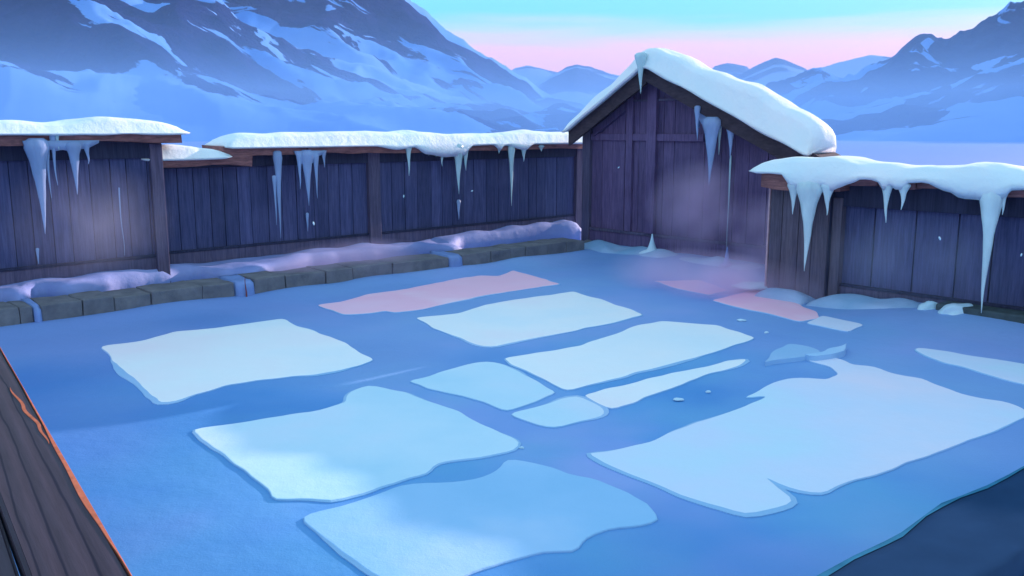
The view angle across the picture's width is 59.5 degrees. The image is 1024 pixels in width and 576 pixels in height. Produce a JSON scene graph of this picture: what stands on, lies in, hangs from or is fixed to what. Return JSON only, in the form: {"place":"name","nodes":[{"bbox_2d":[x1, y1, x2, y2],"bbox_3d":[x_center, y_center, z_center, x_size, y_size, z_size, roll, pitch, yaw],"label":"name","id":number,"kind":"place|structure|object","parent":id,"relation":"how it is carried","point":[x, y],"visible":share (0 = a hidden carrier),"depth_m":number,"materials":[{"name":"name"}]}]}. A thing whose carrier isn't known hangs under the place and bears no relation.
{"place":"outdoors","nodes":[
{"label":"outdoors","id":0,"kind":"place"},
{"bbox_2d":[0,0,581,141],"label":"mountain","id":1,"kind":"structure","parent":0,"point":[204,70],"depth_m":216.05,"materials":[{"name":"blue snow"}]},
{"bbox_2d":[222,0,584,111],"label":"mountain","id":2,"kind":"structure","parent":0,"point":[410,41],"depth_m":442.78,"materials":[{"name":"snow"}]},
{"bbox_2d":[0,140,1023,575],"bbox_3d":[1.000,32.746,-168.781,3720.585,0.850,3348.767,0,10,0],"label":"ground","id":3,"kind":"structure","parent":0,"point":[166,492],"depth_m":8.41,"materials":[{"name":"blue ice"}]},
{"bbox_2d":[0,302,19,326],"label":"stone block","id":4,"kind":"structure","parent":3,"relation":"on","point":[9,314],"depth_m":11.54,"materials":[{"name":"grey stone"}]},
{"bbox_2d":[7,301,33,323],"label":"stone block","id":5,"kind":"structure","parent":3,"relation":"on","point":[25,312],"depth_m":11.68,"materials":[{"name":"grey stone"}]},
{"bbox_2d":[21,298,42,322],"bbox_3d":[-6.391,0.365,11.952,0.088,0.382,0.690,-9,14,-42],"label":"snow spill","id":6,"kind":"object","parent":3,"relation":"on","point":[37,313],"visible":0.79,"depth_m":11.75,"materials":[{"name":"white snow"}]},
{"bbox_2d":[30,295,82,320],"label":"stone block","id":7,"kind":"structure","parent":3,"relation":"on","point":[58,307],"depth_m":11.99,"materials":[{"name":"grey stone"}]},
{"bbox_2d":[0,348,131,575],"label":"wooden rail","id":8,"kind":"object","parent":3,"relation":"on","point":[51,524],"visible":1,"depth_m":2.99,"materials":[{"name":"brown wood"}]},
{"bbox_2d":[68,291,114,315],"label":"stone block","id":9,"kind":"structure","parent":3,"relation":"on","point":[96,302],"depth_m":12.31,"materials":[{"name":"grey stone"}]},
{"bbox_2d":[0,116,189,285],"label":"plank fence","id":10,"kind":"object","parent":3,"relation":"on","point":[82,234],"visible":0.9,"depth_m":13.20,"materials":[{"name":"brown wood"}]},
{"bbox_2d":[35,248,38,263],"bbox_3d":[-6.808,-0.460,12.876,0.031,0.230,0.051,9,13,41],"label":"frozen trickle","id":11,"kind":"object","parent":10,"relation":"attached to","point":[37,251],"visible":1,"depth_m":12.86,"materials":[{"name":"ice"}]},
{"bbox_2d":[22,136,98,231],"bbox_3d":[-6.351,-1.475,12.728,0.205,1.369,0.995,9,14,42],"label":"icicle","id":12,"kind":"object","parent":10,"relation":"hanging from","point":[37,151],"visible":1,"depth_m":12.46,"materials":[{"name":"ice"}]},
{"bbox_2d":[65,141,89,193],"bbox_3d":[-6.176,-1.719,12.806,0.348,0.758,0.141,-7,12,-36],"label":"icicle","id":13,"kind":"object","parent":10,"relation":"hanging from","point":[73,148],"visible":1,"depth_m":12.73,"materials":[{"name":"blue ice"}]},
{"bbox_2d":[118,188,124,254],"bbox_3d":[-5.922,-1.005,13.601,0.034,1.034,0.015,-7,12,-36],"label":"frozen trickle","id":14,"kind":"object","parent":10,"relation":"attached to","point":[120,216],"visible":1,"depth_m":13.57,"materials":[{"name":"blue ice"}]},
{"bbox_2d":[104,288,150,310],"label":"stone block","id":15,"kind":"structure","parent":3,"relation":"on","point":[127,298],"depth_m":12.61,"materials":[{"name":"grey stone"}]},
{"bbox_2d":[136,280,201,304],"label":"stone block","id":16,"kind":"structure","parent":3,"relation":"on","point":[182,290],"depth_m":13.05,"materials":[{"name":"grey stone"}]},
{"bbox_2d":[186,278,234,298],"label":"stone block","id":17,"kind":"structure","parent":3,"relation":"on","point":[215,288],"depth_m":13.45,"materials":[{"name":"grey stone"}]},
{"bbox_2d":[0,239,461,301],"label":"snow drift","id":18,"kind":"object","parent":3,"relation":"on","point":[97,281],"visible":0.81,"depth_m":14.46,"materials":[{"name":"white snow"}]},
{"bbox_2d":[101,319,372,404],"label":"snow slab","id":19,"kind":"structure","parent":3,"relation":"on","point":[173,367],"depth_m":10.22,"materials":[{"name":"white snow"}]},
{"bbox_2d":[219,274,254,295],"bbox_3d":[-4.246,0.022,13.881,0.286,0.380,0.690,-9,14,-42],"label":"snow spill","id":20,"kind":"object","parent":3,"relation":"on","point":[238,281],"visible":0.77,"depth_m":13.69,"materials":[{"name":"snow"}]},
{"bbox_2d":[238,271,284,293],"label":"stone block","id":21,"kind":"structure","parent":3,"relation":"on","point":[265,281],"depth_m":14.02,"materials":[{"name":"grey stone"}]},
{"bbox_2d":[270,267,324,287],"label":"stone block","id":22,"kind":"structure","parent":3,"relation":"on","point":[303,276],"depth_m":14.44,"materials":[{"name":"grey stone"}]},
{"bbox_2d":[306,264,352,283],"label":"stone block","id":23,"kind":"structure","parent":3,"relation":"on","point":[335,273],"depth_m":14.81,"materials":[{"name":"grey stone"}]},
{"bbox_2d":[192,386,520,502],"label":"snow slab","id":24,"kind":"structure","parent":3,"relation":"on","point":[361,442],"depth_m":7.43,"materials":[{"name":"white snow"}]},
{"bbox_2d":[141,129,582,263],"bbox_3d":[-2.147,-1.795,17.545,10.465,2.570,0.947,-9,14,-42],"label":"plank fence","id":25,"kind":"object","parent":3,"relation":"on","point":[219,198],"visible":0.82,"depth_m":16.70,"materials":[{"name":"brown wood"}]},
{"bbox_2d":[272,151,281,236],"bbox_3d":[-3.997,-1.595,15.341,0.206,1.492,0.103,-7,12,-36],"label":"icicle","id":26,"kind":"object","parent":25,"relation":"hanging from","point":[277,161],"visible":1,"depth_m":15.27,"materials":[{"name":"blue ice"}]},
{"bbox_2d":[306,213,308,229],"bbox_3d":[-3.670,-1.183,16.098,0.038,0.336,0.062,9,13,41],"label":"frozen trickle","id":27,"kind":"object","parent":25,"relation":"attached to","point":[307,215],"visible":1,"depth_m":16.07,"materials":[{"name":"blue ice"}]},
{"bbox_2d":[294,150,326,202],"bbox_3d":[-3.520,-1.934,15.727,0.157,0.971,0.631,9,13,41],"label":"icicle","id":28,"kind":"object","parent":25,"relation":"hanging from","point":[306,159],"visible":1,"depth_m":15.63,"materials":[{"name":"ice"}]},
{"bbox_2d":[406,148,411,171],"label":"icicle","id":29,"kind":"object","parent":25,"relation":"hanging from","point":[408,152],"visible":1,"depth_m":17.04,"materials":[{"name":"blue ice"}]},
{"bbox_2d":[456,200,460,216],"bbox_3d":[-1.092,-1.608,18.413,0.064,0.412,0.106,9,13,41],"label":"frozen trickle","id":30,"kind":"object","parent":25,"relation":"attached to","point":[458,202],"visible":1,"depth_m":18.38,"materials":[{"name":"blue ice"}]},
{"bbox_2d":[454,144,468,190],"bbox_3d":[-1.008,-2.386,17.961,0.427,1.000,0.165,-7,12,-36],"label":"icicle","id":31,"kind":"object","parent":25,"relation":"hanging from","point":[458,159],"visible":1,"depth_m":17.88,"materials":[{"name":"ice"}]},
{"bbox_2d":[508,146,514,205],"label":"icicle","id":32,"kind":"object","parent":25,"relation":"hanging from","point":[511,151],"visible":1,"depth_m":18.82,"materials":[{"name":"blue ice"}]},
{"bbox_2d":[334,260,391,278],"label":"stone block","id":33,"kind":"structure","parent":3,"relation":"on","point":[364,268],"depth_m":15.26,"materials":[{"name":"grey stone"}]},
{"bbox_2d":[378,254,448,273],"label":"stone block","id":34,"kind":"structure","parent":3,"relation":"on","point":[410,263],"depth_m":15.95,"materials":[{"name":"grey stone"}]},
{"bbox_2d":[318,271,560,314],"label":"snow slab","id":35,"kind":"structure","parent":3,"relation":"on","point":[423,297],"depth_m":14.12,"materials":[{"name":"snow"}]},
{"bbox_2d":[430,250,462,266],"bbox_3d":[-1.200,-0.472,16.619,0.290,0.390,0.690,-9,14,-42],"label":"snow spill","id":36,"kind":"object","parent":3,"relation":"on","point":[454,259],"visible":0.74,"depth_m":16.42,"materials":[{"name":"blue snow"}]},
{"bbox_2d":[445,248,490,264],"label":"stone block","id":37,"kind":"structure","parent":3,"relation":"on","point":[471,256],"depth_m":16.82,"materials":[{"name":"grey stone"}]},
{"bbox_2d":[303,460,657,575],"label":"snow slab","id":38,"kind":"structure","parent":3,"relation":"on","point":[508,511],"depth_m":5.99,"materials":[{"name":"white snow"}]},
{"bbox_2d":[410,362,554,411],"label":"snow slab","id":39,"kind":"structure","parent":3,"relation":"on","point":[501,387],"depth_m":9.14,"materials":[{"name":"white snow"}]},
{"bbox_2d":[474,246,509,261],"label":"stone block","id":40,"kind":"structure","parent":3,"relation":"on","point":[498,254],"depth_m":17.20,"materials":[{"name":"grey stone"}]},
{"bbox_2d":[431,219,580,248],"bbox_3d":[0.038,-1.051,19.136,4.183,0.546,0.681,-9,14,-42],"label":"snow drift","id":41,"kind":"object","parent":3,"relation":"on","point":[510,234],"visible":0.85,"depth_m":19.27,"materials":[{"name":"white snow"}]},
{"bbox_2d":[490,244,524,257],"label":"stone block","id":42,"kind":"structure","parent":3,"relation":"on","point":[517,251],"depth_m":17.50,"materials":[{"name":"grey stone"}]},
{"bbox_2d":[509,242,547,255],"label":"stone block","id":43,"kind":"structure","parent":3,"relation":"on","point":[533,248],"depth_m":17.83,"materials":[{"name":"grey stone"}]},
{"bbox_2d":[417,292,642,347],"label":"snow slab","id":44,"kind":"structure","parent":3,"relation":"on","point":[503,323],"depth_m":12.29,"materials":[{"name":"white snow"}]},
{"bbox_2d":[527,239,565,253],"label":"stone block","id":45,"kind":"structure","parent":3,"relation":"on","point":[555,246],"depth_m":18.21,"materials":[{"name":"grey stone"}]},
{"bbox_2d":[511,395,608,427],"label":"snow slab","id":46,"kind":"structure","parent":3,"relation":"on","point":[564,411],"depth_m":8.28,"materials":[{"name":"white snow"}]},
{"bbox_2d":[552,238,583,251],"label":"stone block","id":47,"kind":"structure","parent":3,"relation":"on","point":[572,245],"depth_m":18.56,"materials":[{"name":"grey stone"}]},
{"bbox_2d":[504,321,753,390],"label":"snow slab","id":48,"kind":"structure","parent":3,"relation":"on","point":[639,349],"depth_m":10.40,"materials":[{"name":"white snow"}]},
{"bbox_2d":[639,234,656,253],"bbox_3d":[2.794,-0.852,17.896,0.452,0.453,0.391,-7,12,-35],"label":"snow spike","id":49,"kind":"object","parent":3,"relation":"on","point":[651,247],"visible":0.44,"depth_m":17.85,"materials":[{"name":"white snow"}]},
{"bbox_2d":[585,359,749,409],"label":"snow slab","id":50,"kind":"structure","parent":3,"relation":"on","point":[618,397],"depth_m":9.10,"materials":[{"name":"white snow"}]},
{"bbox_2d":[584,240,763,269],"bbox_3d":[2.989,-0.606,17.756,0.800,0.361,4.461,-9,14,-42],"label":"snow drift","id":51,"kind":"object","parent":3,"relation":"on","point":[601,246],"visible":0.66,"depth_m":17.70,"materials":[{"name":"white snow"}]},
{"bbox_2d":[654,280,727,295],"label":"snow slab","id":52,"kind":"structure","parent":3,"relation":"on","point":[700,287],"depth_m":14.82,"materials":[{"name":"snow"}]},
{"bbox_2d":[561,48,840,263],"bbox_3d":[3.395,-2.526,17.436,0.970,4.247,5.962,-9,14,-42],"label":"gabled hut","id":53,"kind":"object","parent":3,"relation":"on","point":[649,144],"visible":0.91,"depth_m":17.49,"materials":[{"name":"purple wood"}]},
{"bbox_2d":[635,52,646,93],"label":"icicle","id":54,"kind":"object","parent":53,"relation":"hanging from","point":[640,58],"visible":1,"depth_m":17.36,"materials":[{"name":"blue ice"}]},
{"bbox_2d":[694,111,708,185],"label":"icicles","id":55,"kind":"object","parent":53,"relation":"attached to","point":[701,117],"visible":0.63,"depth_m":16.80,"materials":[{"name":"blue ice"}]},
{"bbox_2d":[694,106,720,183],"bbox_3d":[3.627,-2.658,16.672,0.233,1.446,0.595,-7,12,-36],"label":"icicle","id":56,"kind":"object","parent":53,"relation":"hanging from","point":[711,126],"visible":1,"depth_m":16.53,"materials":[{"name":"blue ice"}]},
{"bbox_2d":[718,126,721,149],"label":"icicle","id":57,"kind":"object","parent":53,"relation":"hanging from","point":[719,134],"visible":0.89,"depth_m":16.56,"materials":[{"name":"blue ice"}]},
{"bbox_2d":[726,156,731,246],"bbox_3d":[4.079,-1.596,16.879,0.026,1.783,0.043,-7,12,-36],"label":"frozen trickle","id":58,"kind":"object","parent":53,"relation":"attached to","point":[729,191],"visible":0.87,"depth_m":16.83,"materials":[{"name":"ice"}]},
{"bbox_2d":[726,129,733,155],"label":"icicle","id":59,"kind":"object","parent":53,"relation":"hanging from","point":[730,137],"visible":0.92,"depth_m":16.39,"materials":[{"name":"blue ice"}]},
{"bbox_2d":[719,247,732,267],"bbox_3d":[3.930,-0.559,16.389,0.228,0.389,0.219,8,13,38],"label":"snow spike","id":60,"kind":"object","parent":3,"relation":"on","point":[726,263],"visible":0.97,"depth_m":16.35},
{"bbox_2d":[731,281,766,289],"bbox_3d":[3.873,-0.050,14.364,0.732,0.092,0.423,0,10,0],"label":"snow lump","id":61,"kind":"object","parent":3,"relation":"on","point":[747,285],"visible":0.89,"depth_m":14.23,"materials":[{"name":"white snow"}]},
{"bbox_2d":[713,290,818,321],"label":"snow slab","id":62,"kind":"structure","parent":3,"relation":"on","point":[752,302],"depth_m":13.16,"materials":[{"name":"snow"}]},
{"bbox_2d":[755,288,815,304],"bbox_3d":[4.252,0.141,13.837,0.670,0.258,0.816,-9,14,-42],"label":"snow drift","id":63,"kind":"object","parent":3,"relation":"on","point":[794,296],"visible":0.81,"depth_m":13.65,"materials":[{"name":"white snow"}]},
{"bbox_2d":[765,344,819,365],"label":"snow slab","id":64,"kind":"structure","parent":3,"relation":"on","point":[789,353],"depth_m":10.23,"materials":[{"name":"white snow"}]},
{"bbox_2d":[586,358,1023,517],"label":"snow slab","id":65,"kind":"structure","parent":3,"relation":"on","point":[848,423],"depth_m":7.55,"materials":[{"name":"white snow"}]},
{"bbox_2d":[761,174,849,298],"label":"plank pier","id":66,"kind":"structure","parent":3,"relation":"on","point":[784,264],"depth_m":13.74,"materials":[{"name":"brown wood"}]},
{"bbox_2d":[805,343,846,361],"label":"snow slab","id":67,"kind":"structure","parent":3,"relation":"on","point":[838,352],"depth_m":10.21,"materials":[{"name":"white snow"}]},
{"bbox_2d":[807,316,862,331],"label":"snow slab","id":68,"kind":"structure","parent":3,"relation":"on","point":[831,323],"depth_m":11.96,"materials":[{"name":"white snow"}]},
{"bbox_2d":[806,294,920,308],"bbox_3d":[5.193,0.281,12.830,0.650,0.346,1.816,-9,14,-42],"label":"snow drift","id":69,"kind":"object","parent":3,"relation":"on","point":[846,301],"visible":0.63,"depth_m":12.85,"materials":[{"name":"white snow"}]},
{"bbox_2d":[750,156,1023,310],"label":"plank fence","id":70,"kind":"object","parent":3,"relation":"on","point":[904,252],"visible":0.94,"depth_m":12.46,"materials":[{"name":"brown wood"}]},
{"bbox_2d":[787,184,796,213],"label":"icicle","id":71,"kind":"object","parent":70,"relation":"hanging from","point":[792,191],"visible":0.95,"depth_m":13.40,"materials":[{"name":"ice"}]},
{"bbox_2d":[796,181,822,270],"bbox_3d":[4.389,-0.916,13.303,0.420,1.357,0.253,9,13,41],"label":"icicle","id":72,"kind":"object","parent":70,"relation":"hanging from","point":[809,193],"visible":0.98,"depth_m":13.20,"materials":[{"name":"blue ice"}]},
{"bbox_2d":[821,184,833,213],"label":"icicle","id":73,"kind":"object","parent":70,"relation":"hanging from","point":[827,192],"visible":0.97,"depth_m":12.99,"materials":[{"name":"blue ice"}]},
{"bbox_2d":[882,185,892,220],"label":"icicle","id":74,"kind":"object","parent":70,"relation":"hanging from","point":[887,192],"visible":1,"depth_m":12.36,"materials":[{"name":"blue ice"}]},
{"bbox_2d":[899,183,910,208],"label":"icicle","id":75,"kind":"object","parent":70,"relation":"hanging from","point":[904,191],"visible":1,"depth_m":12.17,"materials":[{"name":"blue ice"}]},
{"bbox_2d":[979,192,1002,312],"bbox_3d":[6.090,-0.468,11.492,0.297,1.612,0.179,9,13,41],"label":"icicle","id":76,"kind":"object","parent":70,"relation":"hanging from","point":[991,205],"visible":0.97,"depth_m":11.41,"materials":[{"name":"ice"}]},
{"bbox_2d":[1002,194,1007,214],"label":"icicle","id":77,"kind":"object","parent":70,"relation":"hanging from","point":[1004,202],"visible":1,"depth_m":11.27,"materials":[{"name":"ice"}]},
{"bbox_2d":[917,301,937,309],"bbox_3d":[5.686,0.275,12.231,0.360,0.216,0.208,0,10,0],"label":"snow lump","id":78,"kind":"object","parent":3,"relation":"on","point":[928,305],"visible":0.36,"depth_m":12.16,"materials":[{"name":"white snow"}]},
{"bbox_2d":[938,303,972,314],"bbox_3d":[5.948,0.291,11.972,0.517,0.182,0.322,0,10,0],"label":"snow lump","id":79,"kind":"object","parent":3,"relation":"on","point":[953,309],"visible":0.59,"depth_m":11.88,"materials":[{"name":"white snow"}]},
{"bbox_2d":[914,348,1023,385],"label":"snow slab","id":80,"kind":"structure","parent":3,"relation":"on","point":[1008,371],"depth_m":9.94,"materials":[{"name":"white snow"}]},
{"bbox_2d":[936,301,1023,323],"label":"kerb stone","id":81,"kind":"object","parent":3,"relation":"on","point":[1017,316],"visible":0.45,"depth_m":11.63,"materials":[{"name":"grey stone"}]},
{"bbox_2d":[512,65,556,83],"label":"distant mountain","id":82,"kind":"structure","parent":0,"point":[533,75],"depth_m":1274.40,"materials":[{"name":"blue snow"}]},
{"bbox_2d":[534,64,619,105],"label":"distant mountain","id":83,"kind":"structure","parent":0,"point":[583,85],"depth_m":960.17,"materials":[{"name":"blue snow"}]},
{"bbox_2d":[411,0,1023,74],"label":"sky","id":84,"kind":"structure","parent":0,"point":[552,35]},
{"bbox_2d":[712,63,748,76],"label":"distant mountain","id":85,"kind":"structure","parent":0,"point":[735,70],"depth_m":1338.90,"materials":[{"name":"blue snow"}]},
{"bbox_2d":[736,58,806,85],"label":"distant mountain","id":86,"kind":"structure","parent":0,"point":[771,70],"depth_m":1032.35,"materials":[{"name":"blue snow"}]},
{"bbox_2d":[822,55,890,77],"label":"distant mountain","id":87,"kind":"structure","parent":0,"point":[854,66],"depth_m":1252.22,"materials":[{"name":"blue snow"}]},
{"bbox_2d":[765,1,1023,118],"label":"mountain","id":88,"kind":"structure","parent":0,"point":[923,62],"depth_m":393.23,"materials":[{"name":"blue snow"}]},
{"bbox_2d":[817,466,1023,575],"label":"ice edge","id":89,"kind":"object","parent":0,"point":[978,532],"visible":1,"depth_m":4.74,"materials":[{"name":"blue ice"}]},
{"bbox_2d":[821,58,1023,141],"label":"mountain","id":90,"kind":"structure","parent":0,"point":[986,106],"depth_m":223.16,"materials":[{"name":"blue snow"}]}
]}

